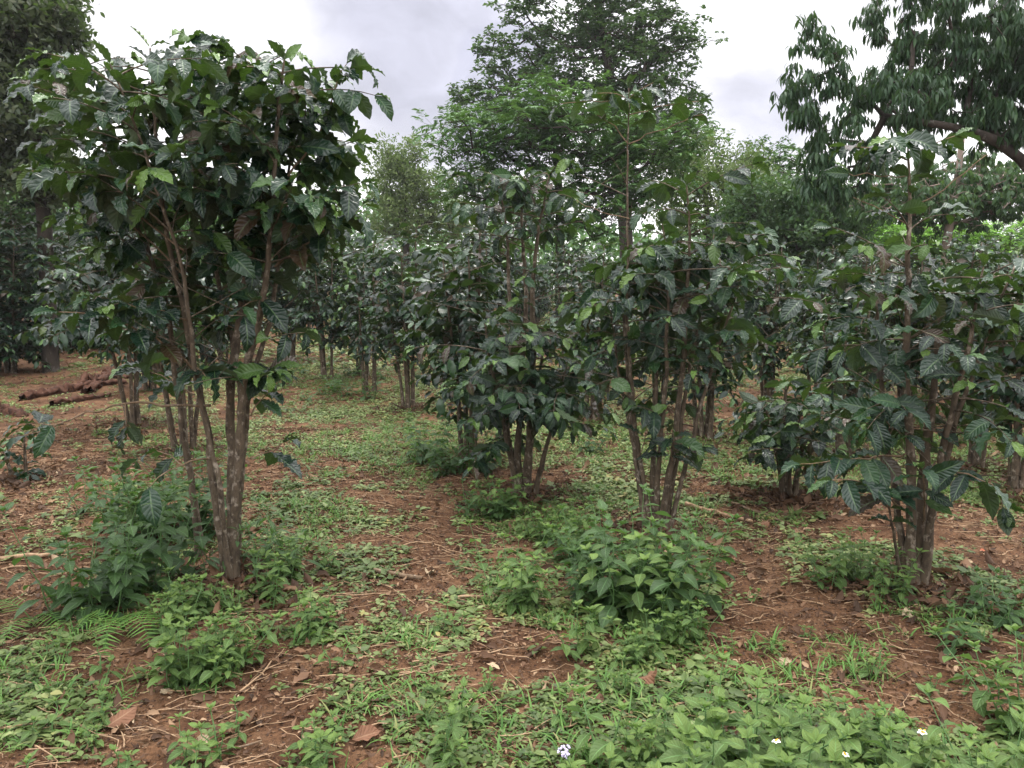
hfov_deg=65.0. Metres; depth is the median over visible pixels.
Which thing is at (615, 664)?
weed plant
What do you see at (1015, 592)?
weed plant
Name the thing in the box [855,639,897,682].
weed plant
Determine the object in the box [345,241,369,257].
coffee tree
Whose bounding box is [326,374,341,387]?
weed plant
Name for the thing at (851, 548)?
weed plant
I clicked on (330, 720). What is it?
weed plant
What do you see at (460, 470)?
weed plant
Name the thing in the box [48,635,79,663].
weed plant
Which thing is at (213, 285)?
coffee tree
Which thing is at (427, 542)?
fallen branch
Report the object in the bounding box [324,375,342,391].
weed plant
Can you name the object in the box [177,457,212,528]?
weed plant
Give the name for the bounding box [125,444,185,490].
weed plant
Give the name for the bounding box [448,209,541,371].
coffee tree
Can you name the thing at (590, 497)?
weed plant
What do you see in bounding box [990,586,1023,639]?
weed plant
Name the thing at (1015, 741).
weed plant
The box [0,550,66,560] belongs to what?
fallen branch
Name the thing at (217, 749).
weed plant
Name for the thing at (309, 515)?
weed plant
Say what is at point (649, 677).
fallen leaf
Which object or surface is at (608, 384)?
coffee tree
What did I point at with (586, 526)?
weed plant
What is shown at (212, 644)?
weed plant
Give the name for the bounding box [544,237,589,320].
coffee tree
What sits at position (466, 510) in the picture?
weed plant
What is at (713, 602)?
weed plant
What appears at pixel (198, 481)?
weed plant
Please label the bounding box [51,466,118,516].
weed plant
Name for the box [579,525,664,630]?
weed plant
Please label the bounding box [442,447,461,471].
weed plant
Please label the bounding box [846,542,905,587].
weed plant
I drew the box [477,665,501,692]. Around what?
weed plant
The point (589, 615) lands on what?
weed plant
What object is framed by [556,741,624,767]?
weed plant
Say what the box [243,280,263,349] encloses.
coffee tree
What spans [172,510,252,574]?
weed plant
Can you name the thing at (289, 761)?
weed plant
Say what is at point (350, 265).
coffee tree
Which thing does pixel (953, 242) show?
coffee tree
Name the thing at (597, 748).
weed plant
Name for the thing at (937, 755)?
weed plant
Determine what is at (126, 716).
fallen leaf
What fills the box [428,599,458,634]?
weed plant
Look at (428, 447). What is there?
fern
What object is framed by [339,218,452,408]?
coffee tree
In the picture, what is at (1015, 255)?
coffee tree
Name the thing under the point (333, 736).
weed plant
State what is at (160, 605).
weed plant
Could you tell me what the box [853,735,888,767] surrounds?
weed plant
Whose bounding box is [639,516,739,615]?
weed plant
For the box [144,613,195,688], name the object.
weed plant
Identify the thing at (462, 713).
weed plant
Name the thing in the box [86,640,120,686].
weed plant
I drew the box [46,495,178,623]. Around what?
weed plant
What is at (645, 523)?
weed plant
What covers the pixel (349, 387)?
weed plant
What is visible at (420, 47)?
sky
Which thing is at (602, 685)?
weed plant
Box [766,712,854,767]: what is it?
weed plant
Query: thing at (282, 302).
coffee tree
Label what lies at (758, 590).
weed plant
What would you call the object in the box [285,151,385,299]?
shade tree
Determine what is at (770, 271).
coffee tree
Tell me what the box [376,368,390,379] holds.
weed plant
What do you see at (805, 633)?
weed plant
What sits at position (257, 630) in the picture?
weed plant
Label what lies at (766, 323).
coffee tree
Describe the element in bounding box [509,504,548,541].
weed plant
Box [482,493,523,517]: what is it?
weed plant
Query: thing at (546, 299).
coffee tree
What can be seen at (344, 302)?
coffee tree
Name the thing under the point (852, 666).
grass
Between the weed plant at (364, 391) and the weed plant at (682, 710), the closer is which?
the weed plant at (682, 710)
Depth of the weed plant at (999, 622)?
3.85 m
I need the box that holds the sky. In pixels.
[69,0,1023,289]
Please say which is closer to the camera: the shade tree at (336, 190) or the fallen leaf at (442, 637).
the fallen leaf at (442, 637)
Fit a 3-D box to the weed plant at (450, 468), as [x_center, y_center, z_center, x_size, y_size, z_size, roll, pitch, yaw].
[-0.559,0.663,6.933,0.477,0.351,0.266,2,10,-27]
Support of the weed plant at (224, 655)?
on the ground at (354, 757)
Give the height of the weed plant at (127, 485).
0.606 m
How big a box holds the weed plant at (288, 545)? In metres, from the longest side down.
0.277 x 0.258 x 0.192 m
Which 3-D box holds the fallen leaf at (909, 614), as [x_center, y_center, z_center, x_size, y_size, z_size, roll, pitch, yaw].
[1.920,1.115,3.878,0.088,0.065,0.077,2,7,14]
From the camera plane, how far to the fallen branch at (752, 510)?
5.83 m
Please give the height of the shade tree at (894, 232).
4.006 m
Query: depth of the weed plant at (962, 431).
8.26 m
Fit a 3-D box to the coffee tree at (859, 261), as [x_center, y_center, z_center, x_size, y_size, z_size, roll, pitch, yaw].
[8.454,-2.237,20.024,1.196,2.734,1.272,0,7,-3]
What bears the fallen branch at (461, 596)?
on the ground at (354, 757)
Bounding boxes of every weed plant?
[0,502,113,628]
[10,657,43,681]
[14,748,38,767]
[20,696,73,747]
[33,638,65,661]
[42,622,69,649]
[43,514,137,612]
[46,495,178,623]
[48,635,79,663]
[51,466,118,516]
[68,455,145,549]
[74,607,109,633]
[76,715,103,751]
[85,521,160,611]
[85,618,115,648]
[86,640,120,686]
[87,690,112,732]
[88,681,113,700]
[100,479,195,594]
[101,744,139,767]
[102,474,142,502]
[103,440,177,542]
[103,489,241,593]
[104,479,159,525]
[107,456,176,545]
[114,462,188,537]
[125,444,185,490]
[129,456,201,525]
[143,597,174,635]
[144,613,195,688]
[146,583,188,635]
[147,606,198,693]
[150,440,220,539]
[153,573,213,631]
[153,585,178,607]
[159,565,206,609]
[160,615,253,695]
[167,711,208,767]
[169,741,210,767]
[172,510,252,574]
[172,572,223,617]
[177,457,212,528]
[182,576,212,608]
[183,447,253,538]
[184,624,222,676]
[185,616,238,659]
[187,635,241,694]
[188,701,240,766]
[191,585,215,612]
[202,605,287,673]
[207,632,248,678]
[208,646,238,673]
[211,580,251,615]
[215,610,265,666]
[224,695,250,748]
[238,520,288,574]
[241,502,300,558]
[243,548,291,599]
[249,535,304,584]
[251,497,325,572]
[251,540,299,578]
[254,614,272,638]
[259,552,289,609]
[270,359,298,386]
[276,525,305,570]
[279,752,297,767]
[281,618,296,633]
[285,710,334,767]
[289,582,336,630]
[290,589,338,626]
[290,597,336,646]
[293,358,309,374]
[299,728,345,767]
[300,386,315,400]
[302,586,337,633]
[304,529,345,574]
[314,638,357,674]
[315,374,328,394]
[318,348,336,369]
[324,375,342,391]
[325,708,346,742]
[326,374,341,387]
[333,373,358,396]
[338,361,360,375]
[354,370,383,399]
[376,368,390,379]
[403,406,454,467]
[403,422,455,455]
[413,697,446,729]
[418,673,446,698]
[423,440,473,478]
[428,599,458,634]
[428,704,468,767]
[435,703,463,721]
[436,449,453,464]
[442,424,501,476]
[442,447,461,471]
[442,611,474,637]
[444,676,485,729]
[447,493,478,516]
[454,419,502,472]
[458,478,484,514]
[461,520,554,603]
[468,490,506,519]
[470,475,509,518]
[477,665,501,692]
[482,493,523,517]
[483,483,512,523]
[492,473,532,519]
[495,550,554,616]
[507,549,566,615]
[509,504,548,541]
[530,502,567,547]
[538,609,563,630]
[541,523,594,567]
[543,600,606,661]
[544,484,619,593]
[548,510,581,551]
[550,700,581,729]
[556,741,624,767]
[557,519,636,620]
[558,503,599,560]
[559,526,665,613]
[560,513,613,613]
[562,498,595,533]
[564,483,659,610]
[564,697,593,728]
[565,683,654,767]
[570,424,614,454]
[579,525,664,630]
[581,499,711,629]
[581,613,598,627]
[585,658,623,694]
[586,533,666,612]
[603,608,665,663]
[607,647,635,668]
[611,719,690,767]
[613,654,639,696]
[619,521,712,622]
[620,727,654,758]
[621,622,647,670]
[623,733,659,767]
[629,696,675,766]
[630,748,648,767]
[631,487,745,614]
[634,617,658,644]
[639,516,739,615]
[642,379,660,394]
[644,511,702,596]
[644,613,680,651]
[645,761,660,767]
[648,703,710,767]
[649,757,759,767]
[652,607,691,648]
[653,594,703,650]
[658,712,735,767]
[666,707,704,763]
[672,732,726,767]
[672,747,759,767]
[674,599,708,627]
[675,599,735,644]
[683,652,744,759]
[691,389,729,420]
[699,693,740,767]
[704,552,717,574]
[721,664,861,767]
[722,630,740,655]
[727,714,810,767]
[728,371,744,385]
[728,724,844,767]
[740,375,753,386]
[742,586,760,601]
[757,738,796,767]
[762,637,787,656]
[765,685,788,700]
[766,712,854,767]
[770,761,822,767]
[772,704,841,755]
[778,703,799,728]
[785,729,828,767]
[787,521,853,592]
[798,625,815,639]
[818,684,881,763]
[821,700,869,750]
[825,754,848,765]
[828,539,870,580]
[828,543,859,578]
[830,526,886,576]
[836,735,863,764]
[836,751,865,767]
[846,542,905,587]
[846,687,909,764]
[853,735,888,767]
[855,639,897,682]
[857,526,928,602]
[861,701,892,739]
[863,752,883,766]
[866,748,881,767]
[868,579,888,610]
[869,720,940,767]
[874,734,940,767]
[879,551,917,594]
[886,567,919,604]
[891,707,945,767]
[898,729,943,767]
[916,683,1023,767]
[924,672,950,696]
[925,623,1023,729]
[929,602,985,656]
[939,585,989,616]
[939,728,996,763]
[940,760,953,767]
[951,740,1023,767]
[953,653,978,694]
[956,390,968,442]
[964,564,1023,628]
[967,574,1022,616]
[969,625,998,642]
[980,657,1023,735]
[989,651,1016,672]
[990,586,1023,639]
[993,709,1020,742]
[1005,738,1023,760]
[1006,698,1023,757]
[1014,579,1023,602]
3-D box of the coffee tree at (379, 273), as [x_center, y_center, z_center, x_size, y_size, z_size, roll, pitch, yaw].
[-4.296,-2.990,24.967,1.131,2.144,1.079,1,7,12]
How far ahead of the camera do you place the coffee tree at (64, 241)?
16.52 m
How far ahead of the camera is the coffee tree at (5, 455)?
6.53 m
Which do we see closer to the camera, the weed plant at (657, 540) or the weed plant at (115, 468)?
the weed plant at (657, 540)
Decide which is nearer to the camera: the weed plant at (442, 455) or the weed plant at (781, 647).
the weed plant at (781, 647)
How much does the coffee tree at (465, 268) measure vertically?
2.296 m
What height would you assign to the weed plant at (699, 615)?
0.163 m
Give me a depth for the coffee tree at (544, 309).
29.75 m
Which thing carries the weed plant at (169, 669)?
on the ground at (354, 757)
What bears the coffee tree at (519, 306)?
on the ground at (354, 757)
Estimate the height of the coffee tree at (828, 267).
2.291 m
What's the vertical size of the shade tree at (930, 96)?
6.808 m
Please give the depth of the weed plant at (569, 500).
5.29 m
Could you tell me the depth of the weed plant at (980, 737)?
2.58 m
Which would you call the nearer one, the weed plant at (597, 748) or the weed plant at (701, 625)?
the weed plant at (597, 748)
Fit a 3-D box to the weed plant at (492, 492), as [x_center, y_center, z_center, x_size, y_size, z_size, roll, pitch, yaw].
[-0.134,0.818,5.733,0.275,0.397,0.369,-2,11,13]
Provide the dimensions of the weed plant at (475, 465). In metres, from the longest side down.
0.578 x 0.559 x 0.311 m
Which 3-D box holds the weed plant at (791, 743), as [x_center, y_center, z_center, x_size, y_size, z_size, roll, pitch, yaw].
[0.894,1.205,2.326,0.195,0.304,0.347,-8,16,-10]
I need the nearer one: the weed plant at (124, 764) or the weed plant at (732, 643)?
the weed plant at (124, 764)
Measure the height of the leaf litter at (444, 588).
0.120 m
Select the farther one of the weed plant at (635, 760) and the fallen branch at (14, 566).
the fallen branch at (14, 566)
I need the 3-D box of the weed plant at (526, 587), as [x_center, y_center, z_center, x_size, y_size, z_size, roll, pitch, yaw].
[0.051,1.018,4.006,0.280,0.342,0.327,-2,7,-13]
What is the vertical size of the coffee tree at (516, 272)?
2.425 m
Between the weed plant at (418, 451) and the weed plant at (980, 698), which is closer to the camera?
the weed plant at (980, 698)
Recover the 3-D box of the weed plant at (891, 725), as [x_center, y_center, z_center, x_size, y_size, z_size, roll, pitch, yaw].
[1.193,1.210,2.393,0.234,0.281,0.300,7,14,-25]
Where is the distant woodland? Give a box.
[16,183,1023,309]
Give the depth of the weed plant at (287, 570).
4.37 m
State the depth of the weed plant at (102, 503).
4.92 m
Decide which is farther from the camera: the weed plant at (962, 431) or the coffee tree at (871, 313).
the coffee tree at (871, 313)
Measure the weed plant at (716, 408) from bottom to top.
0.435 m
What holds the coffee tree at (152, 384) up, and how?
on the ground at (354, 757)
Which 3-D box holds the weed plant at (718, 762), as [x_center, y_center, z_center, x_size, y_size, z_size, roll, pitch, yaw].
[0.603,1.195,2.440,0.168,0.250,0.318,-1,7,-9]
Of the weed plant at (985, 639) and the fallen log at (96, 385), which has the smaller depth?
the weed plant at (985, 639)
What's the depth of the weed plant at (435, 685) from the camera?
3.11 m
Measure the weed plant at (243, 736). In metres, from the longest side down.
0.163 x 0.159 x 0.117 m
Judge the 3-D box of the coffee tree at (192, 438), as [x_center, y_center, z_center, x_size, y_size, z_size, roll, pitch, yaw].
[-3.173,-0.334,7.600,1.576,2.102,1.697,0,7,0]
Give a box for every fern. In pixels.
[0,597,73,640]
[68,607,163,657]
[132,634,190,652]
[398,441,456,457]
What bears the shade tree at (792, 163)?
on the ground at (354, 757)
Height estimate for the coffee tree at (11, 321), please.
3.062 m
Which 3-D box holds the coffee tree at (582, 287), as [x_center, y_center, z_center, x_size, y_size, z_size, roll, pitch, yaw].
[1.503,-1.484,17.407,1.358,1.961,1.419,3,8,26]
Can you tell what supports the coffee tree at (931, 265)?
on the ground at (354, 757)
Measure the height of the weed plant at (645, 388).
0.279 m
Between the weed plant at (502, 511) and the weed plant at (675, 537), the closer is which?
the weed plant at (675, 537)
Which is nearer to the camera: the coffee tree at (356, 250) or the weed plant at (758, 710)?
the weed plant at (758, 710)
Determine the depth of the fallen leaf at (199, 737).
2.80 m
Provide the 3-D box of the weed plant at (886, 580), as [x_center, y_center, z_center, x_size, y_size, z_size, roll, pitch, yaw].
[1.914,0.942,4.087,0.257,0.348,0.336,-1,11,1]
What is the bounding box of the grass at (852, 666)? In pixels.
[0,422,1023,767]
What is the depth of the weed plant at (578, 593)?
3.98 m
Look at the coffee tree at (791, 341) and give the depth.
14.87 m
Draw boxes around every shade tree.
[0,0,104,372]
[0,182,88,333]
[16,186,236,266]
[191,166,355,251]
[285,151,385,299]
[359,130,475,286]
[411,66,730,322]
[444,0,728,324]
[638,124,790,241]
[699,162,896,318]
[727,135,820,322]
[769,0,1023,220]
[825,138,1023,273]
[846,212,905,240]
[866,217,979,274]
[919,219,1023,266]
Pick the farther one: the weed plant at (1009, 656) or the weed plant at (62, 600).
the weed plant at (62, 600)
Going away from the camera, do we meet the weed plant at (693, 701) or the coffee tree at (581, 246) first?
the weed plant at (693, 701)
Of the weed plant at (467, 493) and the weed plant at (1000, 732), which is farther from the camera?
the weed plant at (467, 493)
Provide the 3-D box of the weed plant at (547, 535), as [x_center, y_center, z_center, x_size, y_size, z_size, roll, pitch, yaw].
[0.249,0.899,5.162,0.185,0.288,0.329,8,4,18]
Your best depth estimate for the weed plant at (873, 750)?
2.58 m
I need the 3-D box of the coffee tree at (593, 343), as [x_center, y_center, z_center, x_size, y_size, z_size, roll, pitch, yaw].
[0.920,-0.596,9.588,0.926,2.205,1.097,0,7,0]
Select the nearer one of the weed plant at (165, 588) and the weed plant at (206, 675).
the weed plant at (206, 675)
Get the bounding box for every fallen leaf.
[106,706,136,726]
[160,688,172,693]
[194,734,209,742]
[352,724,380,740]
[437,636,449,643]
[639,666,656,684]
[758,521,770,526]
[777,657,790,666]
[902,607,919,618]
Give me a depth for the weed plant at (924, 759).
2.54 m
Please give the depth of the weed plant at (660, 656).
3.43 m
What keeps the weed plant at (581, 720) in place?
on the ground at (354, 757)
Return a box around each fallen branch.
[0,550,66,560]
[0,565,32,570]
[0,722,35,729]
[199,740,261,757]
[239,649,283,692]
[373,568,434,579]
[374,580,414,603]
[392,541,461,552]
[458,595,589,600]
[684,501,752,522]
[726,501,789,524]
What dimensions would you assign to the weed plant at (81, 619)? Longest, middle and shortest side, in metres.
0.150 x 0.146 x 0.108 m
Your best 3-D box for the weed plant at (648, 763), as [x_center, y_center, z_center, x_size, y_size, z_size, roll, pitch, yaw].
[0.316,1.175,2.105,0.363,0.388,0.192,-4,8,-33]
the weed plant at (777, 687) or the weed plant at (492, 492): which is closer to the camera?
the weed plant at (777, 687)
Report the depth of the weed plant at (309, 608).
3.74 m
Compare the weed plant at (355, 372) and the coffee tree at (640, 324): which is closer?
the coffee tree at (640, 324)
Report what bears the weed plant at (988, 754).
on the ground at (354, 757)
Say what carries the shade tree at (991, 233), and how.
on the ground at (354, 757)
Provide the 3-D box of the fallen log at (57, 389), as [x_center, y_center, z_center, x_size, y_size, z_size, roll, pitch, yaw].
[-6.617,0.125,12.064,0.360,0.329,1.717,4,8,28]
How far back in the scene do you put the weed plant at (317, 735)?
2.67 m
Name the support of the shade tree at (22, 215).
on the ground at (354, 757)
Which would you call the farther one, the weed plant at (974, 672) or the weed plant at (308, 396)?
the weed plant at (308, 396)
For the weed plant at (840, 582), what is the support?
on the ground at (354, 757)
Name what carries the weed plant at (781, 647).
on the ground at (354, 757)
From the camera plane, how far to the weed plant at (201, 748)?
2.58 m
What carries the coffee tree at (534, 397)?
on the ground at (354, 757)
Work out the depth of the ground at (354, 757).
4.03 m
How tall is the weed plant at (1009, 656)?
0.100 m
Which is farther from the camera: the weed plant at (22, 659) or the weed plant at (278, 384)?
the weed plant at (278, 384)
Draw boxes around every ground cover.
[0,361,1022,492]
[0,475,1023,767]
[5,296,1013,374]
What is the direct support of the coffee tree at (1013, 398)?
on the ground at (354, 757)
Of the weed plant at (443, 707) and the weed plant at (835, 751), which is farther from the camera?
the weed plant at (443, 707)
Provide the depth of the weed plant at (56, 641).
3.49 m
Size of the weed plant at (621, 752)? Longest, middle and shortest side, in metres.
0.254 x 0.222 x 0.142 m
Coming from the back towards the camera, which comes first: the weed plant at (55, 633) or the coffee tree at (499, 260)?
the coffee tree at (499, 260)
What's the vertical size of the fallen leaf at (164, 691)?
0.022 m
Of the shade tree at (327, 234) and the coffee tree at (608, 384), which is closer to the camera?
the coffee tree at (608, 384)
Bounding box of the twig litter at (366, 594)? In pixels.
[0,426,1023,767]
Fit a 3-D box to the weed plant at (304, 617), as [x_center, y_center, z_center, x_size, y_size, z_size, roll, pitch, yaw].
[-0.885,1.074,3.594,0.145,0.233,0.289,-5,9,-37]
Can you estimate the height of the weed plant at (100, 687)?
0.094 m
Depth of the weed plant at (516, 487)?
5.75 m
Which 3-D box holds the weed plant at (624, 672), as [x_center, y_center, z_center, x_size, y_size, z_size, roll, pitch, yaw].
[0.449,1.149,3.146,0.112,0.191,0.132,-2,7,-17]
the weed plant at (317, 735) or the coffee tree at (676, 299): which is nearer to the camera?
the weed plant at (317, 735)
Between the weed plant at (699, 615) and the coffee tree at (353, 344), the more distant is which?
the coffee tree at (353, 344)
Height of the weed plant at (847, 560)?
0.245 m
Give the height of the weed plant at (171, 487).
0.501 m
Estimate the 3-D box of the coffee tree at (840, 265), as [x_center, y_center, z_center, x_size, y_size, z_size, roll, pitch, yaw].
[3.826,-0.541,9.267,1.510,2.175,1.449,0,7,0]
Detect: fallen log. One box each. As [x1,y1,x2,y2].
[0,402,28,416]
[18,378,127,400]
[48,392,111,406]
[76,371,133,382]
[80,367,113,393]
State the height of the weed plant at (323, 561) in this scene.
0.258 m
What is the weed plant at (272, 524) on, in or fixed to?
on the ground at (354, 757)
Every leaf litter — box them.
[0,326,1011,446]
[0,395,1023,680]
[0,426,1023,767]
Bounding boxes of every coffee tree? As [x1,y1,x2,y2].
[0,26,399,578]
[0,199,79,372]
[0,207,102,350]
[0,431,51,481]
[13,212,204,425]
[58,233,159,339]
[66,237,271,449]
[111,347,171,390]
[186,227,261,363]
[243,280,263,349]
[254,254,324,357]
[281,228,357,378]
[318,226,399,375]
[330,233,399,393]
[335,245,365,304]
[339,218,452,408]
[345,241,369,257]
[361,255,389,319]
[384,210,538,461]
[386,266,408,295]
[402,247,428,331]
[403,153,639,496]
[412,239,465,368]
[440,248,505,331]
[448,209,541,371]
[497,274,552,337]
[500,256,537,313]
[529,269,553,323]
[530,264,554,319]
[539,240,596,369]
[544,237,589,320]
[546,74,830,528]
[550,240,625,419]
[555,272,615,337]
[571,296,640,392]
[624,254,694,402]
[649,248,769,439]
[689,256,754,358]
[714,370,870,498]
[719,239,813,397]
[740,257,784,333]
[773,270,791,323]
[777,127,1023,585]
[777,241,850,395]
[779,245,904,396]
[779,287,828,349]
[790,296,851,363]
[792,290,902,454]
[818,236,862,291]
[833,239,878,301]
[852,272,901,337]
[858,236,955,397]
[869,248,904,275]
[900,265,964,393]
[916,255,950,319]
[918,234,1016,424]
[931,228,1012,319]
[938,258,1014,471]
[963,270,1023,488]
[977,250,1018,343]
[1000,248,1023,272]
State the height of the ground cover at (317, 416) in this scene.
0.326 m
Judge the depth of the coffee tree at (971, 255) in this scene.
9.07 m
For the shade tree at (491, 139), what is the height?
7.080 m
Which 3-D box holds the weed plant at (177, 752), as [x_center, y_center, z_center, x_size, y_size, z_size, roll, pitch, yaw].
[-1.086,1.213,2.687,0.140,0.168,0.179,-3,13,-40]
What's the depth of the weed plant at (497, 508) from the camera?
5.66 m
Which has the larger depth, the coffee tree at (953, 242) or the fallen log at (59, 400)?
the coffee tree at (953, 242)
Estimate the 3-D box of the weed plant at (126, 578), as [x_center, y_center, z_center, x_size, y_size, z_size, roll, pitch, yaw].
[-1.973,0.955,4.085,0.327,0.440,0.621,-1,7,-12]
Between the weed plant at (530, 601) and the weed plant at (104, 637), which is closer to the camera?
the weed plant at (104, 637)
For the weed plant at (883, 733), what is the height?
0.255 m
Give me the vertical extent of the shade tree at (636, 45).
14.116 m
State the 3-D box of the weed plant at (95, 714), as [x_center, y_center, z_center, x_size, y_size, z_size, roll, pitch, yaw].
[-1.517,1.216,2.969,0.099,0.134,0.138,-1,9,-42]
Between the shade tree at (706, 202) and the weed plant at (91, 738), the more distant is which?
the shade tree at (706, 202)
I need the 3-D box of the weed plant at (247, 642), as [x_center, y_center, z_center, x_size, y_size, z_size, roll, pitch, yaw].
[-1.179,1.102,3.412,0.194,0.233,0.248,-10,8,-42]
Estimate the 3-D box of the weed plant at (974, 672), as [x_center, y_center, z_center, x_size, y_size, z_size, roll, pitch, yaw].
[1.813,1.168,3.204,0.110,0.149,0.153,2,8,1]
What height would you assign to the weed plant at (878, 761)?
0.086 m
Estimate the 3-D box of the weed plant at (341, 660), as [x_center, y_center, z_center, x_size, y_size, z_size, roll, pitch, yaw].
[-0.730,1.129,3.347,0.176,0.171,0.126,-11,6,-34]
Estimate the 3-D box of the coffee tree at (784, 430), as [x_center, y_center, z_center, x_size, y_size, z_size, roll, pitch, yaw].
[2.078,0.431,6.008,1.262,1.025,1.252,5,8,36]
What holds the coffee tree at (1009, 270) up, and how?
on the ground at (354, 757)
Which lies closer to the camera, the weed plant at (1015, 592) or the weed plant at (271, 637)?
the weed plant at (271, 637)
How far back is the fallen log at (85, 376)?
12.87 m
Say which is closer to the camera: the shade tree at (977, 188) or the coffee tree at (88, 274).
the coffee tree at (88, 274)
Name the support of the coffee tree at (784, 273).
on the ground at (354, 757)
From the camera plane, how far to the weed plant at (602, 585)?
3.73 m
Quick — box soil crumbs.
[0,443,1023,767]
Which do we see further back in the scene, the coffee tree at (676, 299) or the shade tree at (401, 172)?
the shade tree at (401, 172)
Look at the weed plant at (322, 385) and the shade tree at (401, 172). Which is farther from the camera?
the shade tree at (401, 172)
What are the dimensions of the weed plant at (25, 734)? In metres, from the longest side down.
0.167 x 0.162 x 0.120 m
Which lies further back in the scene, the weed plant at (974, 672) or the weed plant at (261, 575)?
the weed plant at (261, 575)
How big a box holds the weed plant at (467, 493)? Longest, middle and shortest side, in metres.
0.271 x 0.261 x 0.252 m
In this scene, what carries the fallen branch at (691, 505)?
on the ground at (354, 757)
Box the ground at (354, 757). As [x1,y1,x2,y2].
[0,289,1023,767]
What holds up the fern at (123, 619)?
on the ground at (354, 757)
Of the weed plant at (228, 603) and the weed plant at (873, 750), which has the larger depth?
the weed plant at (228, 603)
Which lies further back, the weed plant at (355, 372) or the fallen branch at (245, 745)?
the weed plant at (355, 372)
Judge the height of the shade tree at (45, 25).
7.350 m
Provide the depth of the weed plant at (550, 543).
4.72 m
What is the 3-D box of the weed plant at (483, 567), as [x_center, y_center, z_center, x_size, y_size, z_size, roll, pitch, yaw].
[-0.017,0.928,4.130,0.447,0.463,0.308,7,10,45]
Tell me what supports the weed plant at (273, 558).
on the ground at (354, 757)
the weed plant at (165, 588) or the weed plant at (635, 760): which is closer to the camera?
the weed plant at (635, 760)
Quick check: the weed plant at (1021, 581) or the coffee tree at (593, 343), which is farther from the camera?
the coffee tree at (593, 343)
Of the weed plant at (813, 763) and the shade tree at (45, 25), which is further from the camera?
the shade tree at (45, 25)
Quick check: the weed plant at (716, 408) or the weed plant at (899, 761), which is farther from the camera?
the weed plant at (716, 408)
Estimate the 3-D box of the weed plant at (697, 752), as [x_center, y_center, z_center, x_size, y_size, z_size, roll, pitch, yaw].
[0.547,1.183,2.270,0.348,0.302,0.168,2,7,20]
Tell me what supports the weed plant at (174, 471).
on the ground at (354, 757)
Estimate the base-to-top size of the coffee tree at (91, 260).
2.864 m
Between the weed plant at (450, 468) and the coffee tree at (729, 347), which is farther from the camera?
the coffee tree at (729, 347)
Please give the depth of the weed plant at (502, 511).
5.70 m
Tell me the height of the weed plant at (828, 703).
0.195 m
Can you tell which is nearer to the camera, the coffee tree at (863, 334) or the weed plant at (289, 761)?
the weed plant at (289, 761)
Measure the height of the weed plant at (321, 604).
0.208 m
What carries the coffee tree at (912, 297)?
on the ground at (354, 757)
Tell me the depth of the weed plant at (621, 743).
2.70 m
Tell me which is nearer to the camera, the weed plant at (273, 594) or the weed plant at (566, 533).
the weed plant at (273, 594)
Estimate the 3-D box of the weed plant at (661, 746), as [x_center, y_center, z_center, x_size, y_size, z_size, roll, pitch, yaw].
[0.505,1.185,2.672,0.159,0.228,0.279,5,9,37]
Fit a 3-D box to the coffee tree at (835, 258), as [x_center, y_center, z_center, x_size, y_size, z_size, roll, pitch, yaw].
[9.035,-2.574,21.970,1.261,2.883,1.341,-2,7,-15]
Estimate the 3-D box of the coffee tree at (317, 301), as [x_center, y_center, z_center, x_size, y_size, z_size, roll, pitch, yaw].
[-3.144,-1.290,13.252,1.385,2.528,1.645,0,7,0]
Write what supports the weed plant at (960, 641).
on the ground at (354, 757)
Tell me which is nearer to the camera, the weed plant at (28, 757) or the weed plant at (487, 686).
the weed plant at (28, 757)
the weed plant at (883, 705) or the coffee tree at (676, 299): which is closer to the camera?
the weed plant at (883, 705)
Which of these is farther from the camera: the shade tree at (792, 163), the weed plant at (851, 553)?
the shade tree at (792, 163)
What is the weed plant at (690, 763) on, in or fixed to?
on the ground at (354, 757)
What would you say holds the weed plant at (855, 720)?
on the ground at (354, 757)
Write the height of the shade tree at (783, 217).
5.285 m
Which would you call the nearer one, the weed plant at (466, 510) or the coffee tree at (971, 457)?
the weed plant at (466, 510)
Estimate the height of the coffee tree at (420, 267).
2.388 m
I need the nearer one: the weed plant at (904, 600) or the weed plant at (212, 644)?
the weed plant at (212, 644)
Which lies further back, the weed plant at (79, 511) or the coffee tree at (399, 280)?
the coffee tree at (399, 280)
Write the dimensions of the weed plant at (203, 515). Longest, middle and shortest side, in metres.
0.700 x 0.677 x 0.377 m
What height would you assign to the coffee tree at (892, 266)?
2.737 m
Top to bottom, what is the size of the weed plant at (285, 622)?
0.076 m
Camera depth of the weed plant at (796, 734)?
2.76 m
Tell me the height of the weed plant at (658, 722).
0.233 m
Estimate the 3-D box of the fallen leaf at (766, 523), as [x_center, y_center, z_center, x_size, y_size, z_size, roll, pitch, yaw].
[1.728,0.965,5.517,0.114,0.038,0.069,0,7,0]
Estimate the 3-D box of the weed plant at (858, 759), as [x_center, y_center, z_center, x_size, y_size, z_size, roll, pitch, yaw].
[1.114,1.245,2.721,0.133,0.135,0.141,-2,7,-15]
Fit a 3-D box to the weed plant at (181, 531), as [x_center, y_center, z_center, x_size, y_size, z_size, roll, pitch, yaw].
[-1.954,0.836,4.263,0.647,0.626,0.349,-2,8,26]
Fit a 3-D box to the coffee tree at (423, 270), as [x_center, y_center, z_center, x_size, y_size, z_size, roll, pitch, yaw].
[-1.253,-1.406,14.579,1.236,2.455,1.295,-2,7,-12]
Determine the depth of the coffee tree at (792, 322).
16.68 m
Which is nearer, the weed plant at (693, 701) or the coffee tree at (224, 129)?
the weed plant at (693, 701)
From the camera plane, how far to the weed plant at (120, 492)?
5.54 m

